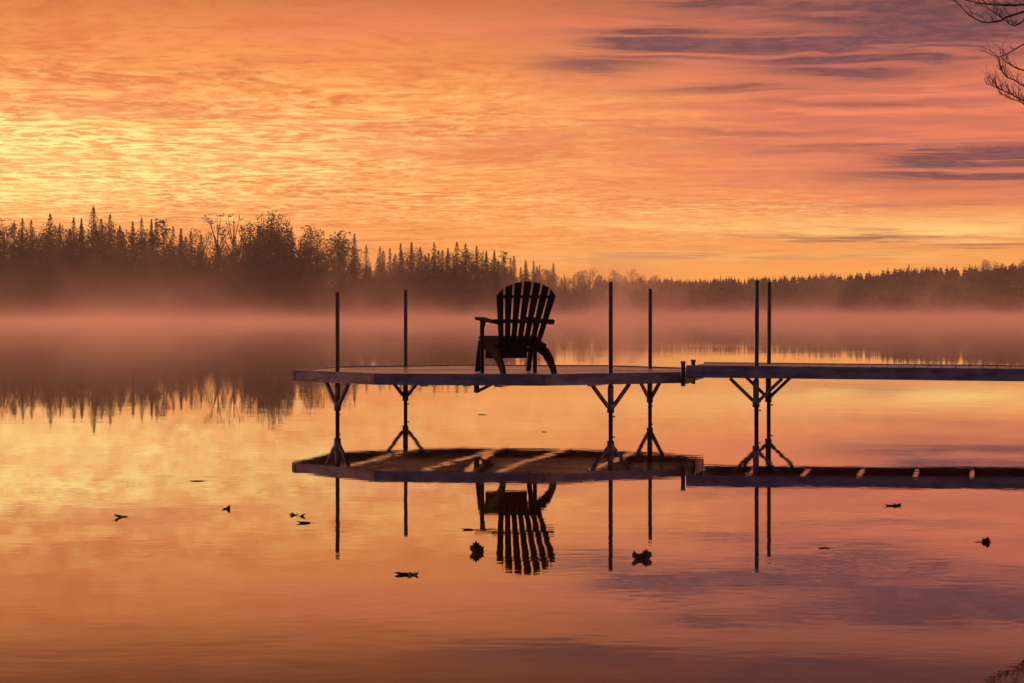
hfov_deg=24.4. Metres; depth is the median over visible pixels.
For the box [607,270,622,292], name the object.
pine tree
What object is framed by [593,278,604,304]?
spruce tree
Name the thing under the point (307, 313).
spruce tree
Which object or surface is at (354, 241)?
spruce tree
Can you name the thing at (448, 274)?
spruce tree
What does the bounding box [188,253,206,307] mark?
spruce tree
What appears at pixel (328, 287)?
broadleaf tree
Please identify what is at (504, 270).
spruce tree
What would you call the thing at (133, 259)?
broadleaf tree
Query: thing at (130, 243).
broadleaf tree
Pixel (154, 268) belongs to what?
broadleaf tree
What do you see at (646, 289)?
broadleaf tree
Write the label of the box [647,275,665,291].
broadleaf tree
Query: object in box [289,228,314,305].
spruce tree
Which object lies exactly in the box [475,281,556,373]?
garden chair
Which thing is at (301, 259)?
broadleaf tree
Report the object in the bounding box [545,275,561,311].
spruce tree
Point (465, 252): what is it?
spruce tree
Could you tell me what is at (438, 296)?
spruce tree
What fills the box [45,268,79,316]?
broadleaf tree
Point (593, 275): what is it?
broadleaf tree
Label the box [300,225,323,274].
tree
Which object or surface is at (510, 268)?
spruce tree
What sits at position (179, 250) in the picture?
broadleaf tree
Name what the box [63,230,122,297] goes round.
broadleaf tree
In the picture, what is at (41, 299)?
spruce tree
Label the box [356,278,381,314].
broadleaf tree
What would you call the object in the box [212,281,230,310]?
broadleaf tree
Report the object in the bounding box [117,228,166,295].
broadleaf tree
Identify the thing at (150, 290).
broadleaf tree
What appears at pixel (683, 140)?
sky
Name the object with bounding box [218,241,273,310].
broadleaf tree
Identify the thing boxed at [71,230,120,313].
spruce tree
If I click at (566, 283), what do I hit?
broadleaf tree
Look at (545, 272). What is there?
broadleaf tree
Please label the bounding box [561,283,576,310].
spruce tree
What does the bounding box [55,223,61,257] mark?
spruce tree
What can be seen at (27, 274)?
spruce tree
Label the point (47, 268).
spruce tree
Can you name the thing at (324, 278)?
broadleaf tree
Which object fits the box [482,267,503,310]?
broadleaf tree
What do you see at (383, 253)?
spruce tree
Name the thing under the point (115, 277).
broadleaf tree
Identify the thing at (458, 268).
broadleaf tree
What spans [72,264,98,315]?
spruce tree
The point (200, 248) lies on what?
spruce tree
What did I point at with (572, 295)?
broadleaf tree
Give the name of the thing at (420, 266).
spruce tree
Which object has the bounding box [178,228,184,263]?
spruce tree
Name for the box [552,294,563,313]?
spruce tree
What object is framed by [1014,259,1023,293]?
broadleaf tree
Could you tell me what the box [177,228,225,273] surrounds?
broadleaf tree
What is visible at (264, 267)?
spruce tree
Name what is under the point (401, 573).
floating leaf
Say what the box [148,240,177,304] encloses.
spruce tree
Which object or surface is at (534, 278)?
broadleaf tree
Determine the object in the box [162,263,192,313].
broadleaf tree
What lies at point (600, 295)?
spruce tree
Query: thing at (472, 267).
broadleaf tree
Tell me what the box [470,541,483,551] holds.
floating leaf
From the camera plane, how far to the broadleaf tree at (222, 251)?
447.73 m
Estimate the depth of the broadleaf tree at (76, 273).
433.63 m
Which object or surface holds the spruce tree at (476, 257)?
on the shore terrain
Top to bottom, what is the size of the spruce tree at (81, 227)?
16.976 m
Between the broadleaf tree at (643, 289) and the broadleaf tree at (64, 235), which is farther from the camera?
the broadleaf tree at (643, 289)
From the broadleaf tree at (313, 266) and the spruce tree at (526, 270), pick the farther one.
the spruce tree at (526, 270)
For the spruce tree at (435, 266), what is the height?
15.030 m
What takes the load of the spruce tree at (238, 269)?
on the shore terrain
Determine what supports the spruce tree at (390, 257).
on the shore terrain
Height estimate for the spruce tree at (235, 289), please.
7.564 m
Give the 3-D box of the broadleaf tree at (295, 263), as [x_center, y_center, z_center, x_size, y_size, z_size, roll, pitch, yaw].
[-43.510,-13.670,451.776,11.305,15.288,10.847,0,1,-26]
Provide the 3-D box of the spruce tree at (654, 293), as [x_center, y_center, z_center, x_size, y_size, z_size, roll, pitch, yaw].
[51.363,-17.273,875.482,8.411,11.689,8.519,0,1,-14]
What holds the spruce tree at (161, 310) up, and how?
on the shore terrain
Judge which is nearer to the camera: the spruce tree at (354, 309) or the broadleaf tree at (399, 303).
the spruce tree at (354, 309)
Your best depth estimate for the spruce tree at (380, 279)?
501.16 m
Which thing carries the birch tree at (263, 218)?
on the shore terrain
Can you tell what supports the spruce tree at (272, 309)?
on the shore terrain
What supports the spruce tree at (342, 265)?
on the shore terrain
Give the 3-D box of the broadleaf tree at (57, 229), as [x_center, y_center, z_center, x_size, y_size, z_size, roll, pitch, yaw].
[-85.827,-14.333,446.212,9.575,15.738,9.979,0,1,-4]
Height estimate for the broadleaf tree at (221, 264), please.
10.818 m
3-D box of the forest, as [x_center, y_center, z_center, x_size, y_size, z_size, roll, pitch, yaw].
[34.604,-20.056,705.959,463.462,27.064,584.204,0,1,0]
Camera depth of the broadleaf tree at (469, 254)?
578.24 m
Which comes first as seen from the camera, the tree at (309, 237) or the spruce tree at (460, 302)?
the tree at (309, 237)
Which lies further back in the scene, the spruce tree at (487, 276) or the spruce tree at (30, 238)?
the spruce tree at (487, 276)
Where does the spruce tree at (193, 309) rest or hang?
on the shore terrain
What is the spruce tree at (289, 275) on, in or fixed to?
on the shore terrain
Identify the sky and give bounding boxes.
[0,0,1023,293]
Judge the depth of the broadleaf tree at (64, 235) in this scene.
454.44 m
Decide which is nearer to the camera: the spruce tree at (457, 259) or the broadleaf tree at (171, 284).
the broadleaf tree at (171, 284)
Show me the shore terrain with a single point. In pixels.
(196, 314)
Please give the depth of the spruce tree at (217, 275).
439.90 m
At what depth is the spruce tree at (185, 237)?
453.94 m
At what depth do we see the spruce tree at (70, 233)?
447.11 m
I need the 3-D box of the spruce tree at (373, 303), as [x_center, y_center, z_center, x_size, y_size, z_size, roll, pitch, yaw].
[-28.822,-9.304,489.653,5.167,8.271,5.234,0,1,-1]
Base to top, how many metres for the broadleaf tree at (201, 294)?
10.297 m
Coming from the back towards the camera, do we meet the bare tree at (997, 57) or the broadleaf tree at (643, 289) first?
the broadleaf tree at (643, 289)
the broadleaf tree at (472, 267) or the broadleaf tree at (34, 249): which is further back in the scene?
the broadleaf tree at (472, 267)
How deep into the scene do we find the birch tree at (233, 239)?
446.50 m
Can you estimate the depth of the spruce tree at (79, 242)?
447.67 m
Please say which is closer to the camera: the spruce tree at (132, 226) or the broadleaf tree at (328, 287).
the spruce tree at (132, 226)
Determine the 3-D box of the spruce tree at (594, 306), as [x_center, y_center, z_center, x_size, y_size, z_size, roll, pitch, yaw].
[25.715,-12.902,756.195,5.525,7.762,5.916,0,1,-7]
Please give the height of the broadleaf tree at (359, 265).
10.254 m
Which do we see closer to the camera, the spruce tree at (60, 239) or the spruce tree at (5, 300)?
the spruce tree at (5, 300)
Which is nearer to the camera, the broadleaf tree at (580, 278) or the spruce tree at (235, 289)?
the spruce tree at (235, 289)
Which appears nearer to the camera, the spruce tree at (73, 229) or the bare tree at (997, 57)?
the bare tree at (997, 57)
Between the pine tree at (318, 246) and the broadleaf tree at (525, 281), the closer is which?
the pine tree at (318, 246)
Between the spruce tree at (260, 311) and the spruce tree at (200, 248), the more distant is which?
the spruce tree at (200, 248)
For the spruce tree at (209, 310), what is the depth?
435.01 m
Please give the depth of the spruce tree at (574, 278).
745.58 m
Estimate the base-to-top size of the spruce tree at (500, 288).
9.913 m
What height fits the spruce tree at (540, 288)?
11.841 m
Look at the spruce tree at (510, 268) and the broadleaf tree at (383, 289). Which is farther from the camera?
the spruce tree at (510, 268)
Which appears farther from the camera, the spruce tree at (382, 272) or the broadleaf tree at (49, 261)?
the spruce tree at (382, 272)
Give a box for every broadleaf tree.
[0,224,17,266]
[0,224,29,269]
[0,264,10,293]
[0,272,27,316]
[3,255,38,314]
[6,229,55,272]
[16,273,45,315]
[21,237,76,310]
[23,238,62,295]
[26,226,66,257]
[29,223,79,280]
[32,240,83,300]
[38,224,85,258]
[43,237,95,308]
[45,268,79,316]
[55,254,98,314]
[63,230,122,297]
[80,270,103,314]
[96,221,119,257]
[97,229,163,300]
[100,263,133,313]
[102,228,133,275]
[110,275,144,315]
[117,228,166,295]
[119,235,148,270]
[132,263,167,314]
[137,248,170,300]
[151,256,189,314]
[159,243,212,301]
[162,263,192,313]
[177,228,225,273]
[186,260,220,315]
[208,244,246,293]
[208,251,241,297]
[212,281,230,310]
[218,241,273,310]
[220,241,264,307]
[228,231,292,302]
[242,222,300,275]
[242,227,293,302]
[245,280,266,314]
[253,210,297,308]
[253,222,300,304]
[262,232,312,306]
[272,276,297,315]
[275,236,324,310]
[275,278,303,315]
[285,245,331,305]
[289,269,321,315]
[294,238,336,307]
[309,279,332,316]
[312,263,342,307]
[314,248,346,300]
[315,240,360,302]
[316,261,347,312]
[320,267,352,315]
[321,237,370,301]
[344,258,369,300]
[350,267,380,308]
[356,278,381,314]
[372,272,398,315]
[387,285,403,314]
[396,257,432,305]
[397,274,428,316]
[403,248,426,284]
[405,251,435,305]
[417,283,435,314]
[436,269,463,314]
[441,252,472,301]
[449,249,489,300]
[458,249,496,301]
[460,261,483,307]
[460,281,479,314]
[469,261,492,304]
[470,278,496,314]
[471,284,485,314]
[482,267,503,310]
[483,259,511,310]
[483,287,496,314]
[489,267,513,303]
[504,274,520,310]
[517,275,532,305]
[527,271,542,305]
[532,269,555,304]
[541,270,554,298]
[542,276,563,292]
[557,277,579,309]
[563,287,577,314]
[568,272,591,304]
[574,281,592,309]
[575,269,603,302]
[575,279,593,309]
[576,294,588,314]
[616,277,632,304]
[620,279,635,306]
[624,289,637,313]
[631,273,649,293]
[632,279,644,291]
[638,285,653,300]
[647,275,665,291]
[973,259,994,295]
[987,262,1004,291]
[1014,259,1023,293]
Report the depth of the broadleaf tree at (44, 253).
439.49 m
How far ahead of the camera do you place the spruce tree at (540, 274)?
678.69 m
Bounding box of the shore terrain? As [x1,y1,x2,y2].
[0,287,1023,318]
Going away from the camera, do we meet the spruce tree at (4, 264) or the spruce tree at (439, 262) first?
the spruce tree at (4, 264)
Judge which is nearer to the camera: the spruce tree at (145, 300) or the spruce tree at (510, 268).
the spruce tree at (145, 300)
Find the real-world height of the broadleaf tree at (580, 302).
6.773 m
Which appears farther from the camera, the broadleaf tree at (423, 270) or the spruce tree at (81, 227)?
the broadleaf tree at (423, 270)
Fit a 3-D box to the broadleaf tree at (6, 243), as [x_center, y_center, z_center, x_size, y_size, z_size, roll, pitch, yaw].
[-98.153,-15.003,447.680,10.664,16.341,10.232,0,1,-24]
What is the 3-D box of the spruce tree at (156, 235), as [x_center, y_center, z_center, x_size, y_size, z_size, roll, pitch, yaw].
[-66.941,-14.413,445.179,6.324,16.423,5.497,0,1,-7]
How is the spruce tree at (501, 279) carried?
on the shore terrain
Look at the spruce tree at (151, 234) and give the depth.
442.82 m
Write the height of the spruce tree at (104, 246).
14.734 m
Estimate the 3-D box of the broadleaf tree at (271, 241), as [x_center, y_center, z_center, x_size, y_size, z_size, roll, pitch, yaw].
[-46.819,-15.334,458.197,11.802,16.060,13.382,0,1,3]
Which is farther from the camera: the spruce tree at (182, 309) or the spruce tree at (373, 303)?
the spruce tree at (373, 303)
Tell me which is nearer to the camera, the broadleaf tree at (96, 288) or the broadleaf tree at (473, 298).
the broadleaf tree at (96, 288)
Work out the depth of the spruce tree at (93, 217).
446.58 m
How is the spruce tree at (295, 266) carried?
on the shore terrain
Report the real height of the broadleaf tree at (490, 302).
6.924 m
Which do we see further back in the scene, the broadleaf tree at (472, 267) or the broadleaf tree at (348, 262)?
the broadleaf tree at (472, 267)
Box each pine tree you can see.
[148,218,177,253]
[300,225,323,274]
[307,229,333,280]
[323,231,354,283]
[498,251,514,286]
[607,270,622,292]
[627,269,640,292]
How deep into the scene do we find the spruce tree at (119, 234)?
448.65 m
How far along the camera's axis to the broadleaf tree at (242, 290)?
441.03 m
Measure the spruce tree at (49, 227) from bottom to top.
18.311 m
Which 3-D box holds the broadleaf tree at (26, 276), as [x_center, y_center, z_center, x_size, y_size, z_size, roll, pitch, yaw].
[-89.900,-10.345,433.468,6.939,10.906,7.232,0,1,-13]
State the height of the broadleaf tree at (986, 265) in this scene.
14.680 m
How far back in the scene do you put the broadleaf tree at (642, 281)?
867.76 m
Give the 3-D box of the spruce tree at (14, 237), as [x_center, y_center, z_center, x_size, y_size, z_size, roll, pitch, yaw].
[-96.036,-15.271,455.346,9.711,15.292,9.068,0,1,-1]
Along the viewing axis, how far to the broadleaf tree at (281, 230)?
450.92 m
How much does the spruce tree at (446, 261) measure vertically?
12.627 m
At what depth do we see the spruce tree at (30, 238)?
447.67 m
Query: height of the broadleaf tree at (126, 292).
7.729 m
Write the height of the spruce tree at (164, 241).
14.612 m
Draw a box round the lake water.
[0,316,1023,682]
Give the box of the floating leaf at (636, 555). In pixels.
[632,551,642,558]
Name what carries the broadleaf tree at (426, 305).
on the shore terrain
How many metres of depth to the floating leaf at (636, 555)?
11.36 m
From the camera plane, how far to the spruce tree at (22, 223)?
447.90 m
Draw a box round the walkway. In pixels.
[680,280,1023,426]
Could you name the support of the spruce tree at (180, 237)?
on the shore terrain
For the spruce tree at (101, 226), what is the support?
on the shore terrain
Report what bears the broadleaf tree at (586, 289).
on the shore terrain
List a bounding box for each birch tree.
[0,218,21,269]
[191,213,240,283]
[209,214,257,288]
[238,211,290,273]
[238,223,263,301]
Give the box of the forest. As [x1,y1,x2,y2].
[590,263,1023,316]
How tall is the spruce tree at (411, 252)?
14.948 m
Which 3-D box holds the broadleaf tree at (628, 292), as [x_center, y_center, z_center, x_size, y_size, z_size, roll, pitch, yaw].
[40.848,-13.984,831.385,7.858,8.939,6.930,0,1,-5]
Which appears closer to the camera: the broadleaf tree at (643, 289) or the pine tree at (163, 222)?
the pine tree at (163, 222)
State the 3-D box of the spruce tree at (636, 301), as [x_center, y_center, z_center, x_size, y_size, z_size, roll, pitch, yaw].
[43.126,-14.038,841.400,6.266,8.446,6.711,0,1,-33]
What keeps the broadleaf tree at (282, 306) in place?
on the shore terrain
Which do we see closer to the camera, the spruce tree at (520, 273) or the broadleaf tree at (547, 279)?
the spruce tree at (520, 273)
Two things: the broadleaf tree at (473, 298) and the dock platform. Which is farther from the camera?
the broadleaf tree at (473, 298)
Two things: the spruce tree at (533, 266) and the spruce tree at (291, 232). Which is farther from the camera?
the spruce tree at (533, 266)
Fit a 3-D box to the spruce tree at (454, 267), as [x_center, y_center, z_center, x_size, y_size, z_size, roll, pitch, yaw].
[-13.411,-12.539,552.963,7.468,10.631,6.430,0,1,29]
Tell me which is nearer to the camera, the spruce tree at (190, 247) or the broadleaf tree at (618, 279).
the spruce tree at (190, 247)
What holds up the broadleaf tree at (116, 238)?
on the shore terrain
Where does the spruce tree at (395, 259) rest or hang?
on the shore terrain
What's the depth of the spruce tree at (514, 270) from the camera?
633.25 m
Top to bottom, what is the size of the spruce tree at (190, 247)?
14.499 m
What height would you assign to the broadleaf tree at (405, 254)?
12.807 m
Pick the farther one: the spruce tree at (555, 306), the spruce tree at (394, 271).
the spruce tree at (555, 306)
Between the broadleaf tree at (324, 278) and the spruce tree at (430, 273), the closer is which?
the broadleaf tree at (324, 278)
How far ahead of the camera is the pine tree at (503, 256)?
617.68 m
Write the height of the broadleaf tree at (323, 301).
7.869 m
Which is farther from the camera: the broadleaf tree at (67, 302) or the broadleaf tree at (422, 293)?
the broadleaf tree at (422, 293)
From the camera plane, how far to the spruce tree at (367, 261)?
494.78 m
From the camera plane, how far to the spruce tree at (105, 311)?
432.69 m
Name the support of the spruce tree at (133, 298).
on the shore terrain
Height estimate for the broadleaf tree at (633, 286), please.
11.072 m
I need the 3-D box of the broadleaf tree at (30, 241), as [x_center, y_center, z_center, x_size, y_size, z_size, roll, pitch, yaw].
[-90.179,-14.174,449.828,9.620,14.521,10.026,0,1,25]
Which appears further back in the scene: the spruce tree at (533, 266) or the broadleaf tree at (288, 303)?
the spruce tree at (533, 266)
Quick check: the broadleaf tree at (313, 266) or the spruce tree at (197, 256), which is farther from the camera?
the broadleaf tree at (313, 266)
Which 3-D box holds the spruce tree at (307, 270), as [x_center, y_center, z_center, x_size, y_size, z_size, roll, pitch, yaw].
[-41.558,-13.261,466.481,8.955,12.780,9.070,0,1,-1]
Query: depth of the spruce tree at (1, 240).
439.02 m
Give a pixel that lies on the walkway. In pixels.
(756, 370)
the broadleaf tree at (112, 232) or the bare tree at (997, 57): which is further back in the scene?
the broadleaf tree at (112, 232)
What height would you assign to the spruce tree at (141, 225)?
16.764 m
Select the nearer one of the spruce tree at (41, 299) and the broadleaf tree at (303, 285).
the spruce tree at (41, 299)
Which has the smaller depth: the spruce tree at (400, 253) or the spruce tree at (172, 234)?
the spruce tree at (172, 234)
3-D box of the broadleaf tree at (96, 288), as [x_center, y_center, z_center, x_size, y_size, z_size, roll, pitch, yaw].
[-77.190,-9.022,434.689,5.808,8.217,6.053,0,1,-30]
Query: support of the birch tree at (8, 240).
on the shore terrain
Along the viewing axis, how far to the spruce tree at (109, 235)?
444.72 m
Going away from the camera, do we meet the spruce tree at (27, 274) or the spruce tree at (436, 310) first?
the spruce tree at (27, 274)
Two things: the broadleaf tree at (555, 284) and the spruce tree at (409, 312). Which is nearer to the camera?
the spruce tree at (409, 312)
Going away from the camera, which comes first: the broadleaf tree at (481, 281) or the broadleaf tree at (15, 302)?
the broadleaf tree at (15, 302)
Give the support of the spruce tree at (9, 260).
on the shore terrain
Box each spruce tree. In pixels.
[0,231,15,304]
[0,242,17,297]
[0,245,25,311]
[0,265,18,314]
[1,223,17,275]
[10,218,32,278]
[13,230,33,284]
[15,243,47,310]
[20,220,36,280]
[23,254,63,316]
[32,237,67,297]
[35,214,68,309]
[39,272,73,316]
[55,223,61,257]
[57,229,78,303]
[65,217,78,274]
[71,225,91,292]
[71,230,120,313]
[72,218,85,306]
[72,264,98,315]
[73,207,100,295]
[74,222,107,297]
[88,234,125,311]
[90,219,112,283]
[93,263,121,316]
[104,214,122,273]
[111,226,128,264]
[116,247,141,309]
[120,268,146,313]
[124,221,137,276]
[127,217,147,278]
[134,243,169,306]
[145,269,175,315]
[146,220,157,306]
[148,221,164,307]
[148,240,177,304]
[157,228,174,271]
[162,226,184,298]
[166,253,199,310]
[175,234,188,270]
[175,273,192,314]
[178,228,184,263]
[181,236,193,268]
[184,231,202,306]
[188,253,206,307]
[193,234,206,267]
[193,253,218,306]
[195,249,233,308]
[202,285,217,314]
[216,276,240,315]
[221,238,252,300]
[225,274,246,313]
[237,226,285,303]
[246,267,277,315]
[258,266,280,314]
[269,231,300,302]
[284,229,313,305]
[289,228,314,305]
[295,243,321,302]
[298,278,320,316]
[326,242,365,310]
[339,286,356,316]
[340,259,368,311]
[347,281,364,314]
[349,233,364,305]
[358,245,378,308]
[364,277,384,316]
[371,247,392,302]
[373,257,395,306]
[375,260,398,309]
[379,251,399,291]
[386,248,400,299]
[386,257,408,311]
[391,254,403,291]
[392,254,415,297]
[397,243,406,300]
[401,274,420,316]
[407,242,420,307]
[413,247,425,299]
[419,253,445,310]
[420,255,452,309]
[426,243,453,305]
[426,271,444,314]
[432,251,457,307]
[437,250,460,303]
[444,256,458,307]
[445,249,451,283]
[447,274,467,314]
[450,242,471,308]
[450,265,466,309]
[458,243,486,302]
[469,246,490,309]
[483,251,493,308]
[491,250,502,298]
[492,278,504,315]
[497,260,506,307]
[499,258,515,286]
[506,258,522,292]
[512,256,522,303]
[518,267,522,281]
[522,260,532,307]
[531,261,538,303]
[536,271,546,311]
[538,265,545,305]
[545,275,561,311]
[551,263,563,309]
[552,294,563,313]
[558,291,569,313]
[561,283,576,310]
[570,276,583,305]
[581,294,591,311]
[585,289,600,312]
[588,283,600,309]
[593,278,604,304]
[595,278,613,309]
[632,291,641,313]
[650,280,661,306]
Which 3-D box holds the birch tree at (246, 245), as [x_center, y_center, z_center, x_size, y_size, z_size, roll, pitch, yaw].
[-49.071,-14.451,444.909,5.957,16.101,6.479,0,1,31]
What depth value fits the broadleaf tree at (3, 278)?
432.82 m
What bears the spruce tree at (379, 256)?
on the shore terrain
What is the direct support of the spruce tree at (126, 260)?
on the shore terrain
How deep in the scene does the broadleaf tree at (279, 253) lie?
450.44 m
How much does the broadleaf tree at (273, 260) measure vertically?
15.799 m
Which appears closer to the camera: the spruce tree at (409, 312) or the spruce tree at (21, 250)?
the spruce tree at (21, 250)
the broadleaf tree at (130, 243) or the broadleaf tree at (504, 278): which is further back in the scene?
the broadleaf tree at (504, 278)
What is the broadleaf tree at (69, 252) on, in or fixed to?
on the shore terrain
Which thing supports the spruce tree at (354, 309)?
on the shore terrain
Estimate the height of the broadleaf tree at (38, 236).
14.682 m
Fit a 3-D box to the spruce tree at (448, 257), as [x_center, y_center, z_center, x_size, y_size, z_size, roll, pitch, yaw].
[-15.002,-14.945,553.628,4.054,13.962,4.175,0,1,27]
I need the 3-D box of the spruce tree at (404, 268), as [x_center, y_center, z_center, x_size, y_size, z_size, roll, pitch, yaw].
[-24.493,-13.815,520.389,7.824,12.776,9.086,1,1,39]
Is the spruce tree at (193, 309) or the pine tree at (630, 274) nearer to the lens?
the spruce tree at (193, 309)
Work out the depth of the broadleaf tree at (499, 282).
589.04 m
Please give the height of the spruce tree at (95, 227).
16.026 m
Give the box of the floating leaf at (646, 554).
[641,549,651,558]
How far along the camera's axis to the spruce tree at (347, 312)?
476.37 m
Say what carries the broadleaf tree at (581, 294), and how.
on the shore terrain
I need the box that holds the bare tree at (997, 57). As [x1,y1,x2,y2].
[955,0,1023,104]
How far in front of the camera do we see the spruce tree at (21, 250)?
446.87 m
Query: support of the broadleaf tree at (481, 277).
on the shore terrain
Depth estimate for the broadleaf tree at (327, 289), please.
470.93 m
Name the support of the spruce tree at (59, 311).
on the shore terrain
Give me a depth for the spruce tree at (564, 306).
700.55 m
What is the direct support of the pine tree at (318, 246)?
on the shore terrain
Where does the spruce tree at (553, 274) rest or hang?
on the shore terrain
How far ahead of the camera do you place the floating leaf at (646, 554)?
11.38 m
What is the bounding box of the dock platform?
[292,282,702,426]
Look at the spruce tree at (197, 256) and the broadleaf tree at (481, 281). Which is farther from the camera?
the broadleaf tree at (481, 281)
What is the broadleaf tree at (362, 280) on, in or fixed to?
on the shore terrain
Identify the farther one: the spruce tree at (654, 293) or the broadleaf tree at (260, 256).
the spruce tree at (654, 293)
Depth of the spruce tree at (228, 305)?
433.31 m
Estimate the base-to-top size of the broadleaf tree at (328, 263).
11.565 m
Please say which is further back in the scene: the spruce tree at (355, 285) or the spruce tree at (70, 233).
the spruce tree at (355, 285)
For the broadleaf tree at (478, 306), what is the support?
on the shore terrain
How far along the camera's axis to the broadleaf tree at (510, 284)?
613.37 m
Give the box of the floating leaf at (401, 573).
[394,571,416,574]
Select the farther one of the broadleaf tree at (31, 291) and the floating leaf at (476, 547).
the broadleaf tree at (31, 291)
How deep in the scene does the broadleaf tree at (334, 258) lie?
482.22 m
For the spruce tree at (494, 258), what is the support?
on the shore terrain
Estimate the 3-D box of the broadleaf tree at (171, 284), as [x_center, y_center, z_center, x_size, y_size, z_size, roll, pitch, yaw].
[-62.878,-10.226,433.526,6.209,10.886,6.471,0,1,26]
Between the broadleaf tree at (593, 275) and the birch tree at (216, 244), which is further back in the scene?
the broadleaf tree at (593, 275)
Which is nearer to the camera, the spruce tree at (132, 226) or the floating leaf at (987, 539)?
the floating leaf at (987, 539)
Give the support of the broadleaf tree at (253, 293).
on the shore terrain
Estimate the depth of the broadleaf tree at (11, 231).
446.92 m
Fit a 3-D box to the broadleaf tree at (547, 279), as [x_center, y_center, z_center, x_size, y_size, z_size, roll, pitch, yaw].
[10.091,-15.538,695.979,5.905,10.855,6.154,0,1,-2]
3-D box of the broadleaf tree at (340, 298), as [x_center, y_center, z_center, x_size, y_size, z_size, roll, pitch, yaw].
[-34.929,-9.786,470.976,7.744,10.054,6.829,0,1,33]
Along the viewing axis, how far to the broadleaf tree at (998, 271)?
729.25 m
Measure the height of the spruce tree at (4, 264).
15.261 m
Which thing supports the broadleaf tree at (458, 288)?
on the shore terrain
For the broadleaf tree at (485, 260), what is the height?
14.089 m
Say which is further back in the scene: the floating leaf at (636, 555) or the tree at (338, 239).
the tree at (338, 239)
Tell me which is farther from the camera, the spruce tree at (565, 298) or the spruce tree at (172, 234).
the spruce tree at (565, 298)
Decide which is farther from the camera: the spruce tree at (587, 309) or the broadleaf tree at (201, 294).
the spruce tree at (587, 309)
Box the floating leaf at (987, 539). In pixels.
[981,536,990,541]
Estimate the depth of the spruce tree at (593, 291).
766.34 m
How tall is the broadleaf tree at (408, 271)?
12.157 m
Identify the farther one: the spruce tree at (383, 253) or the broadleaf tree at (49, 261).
the spruce tree at (383, 253)
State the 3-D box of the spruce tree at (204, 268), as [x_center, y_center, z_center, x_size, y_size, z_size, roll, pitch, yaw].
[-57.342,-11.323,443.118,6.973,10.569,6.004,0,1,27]

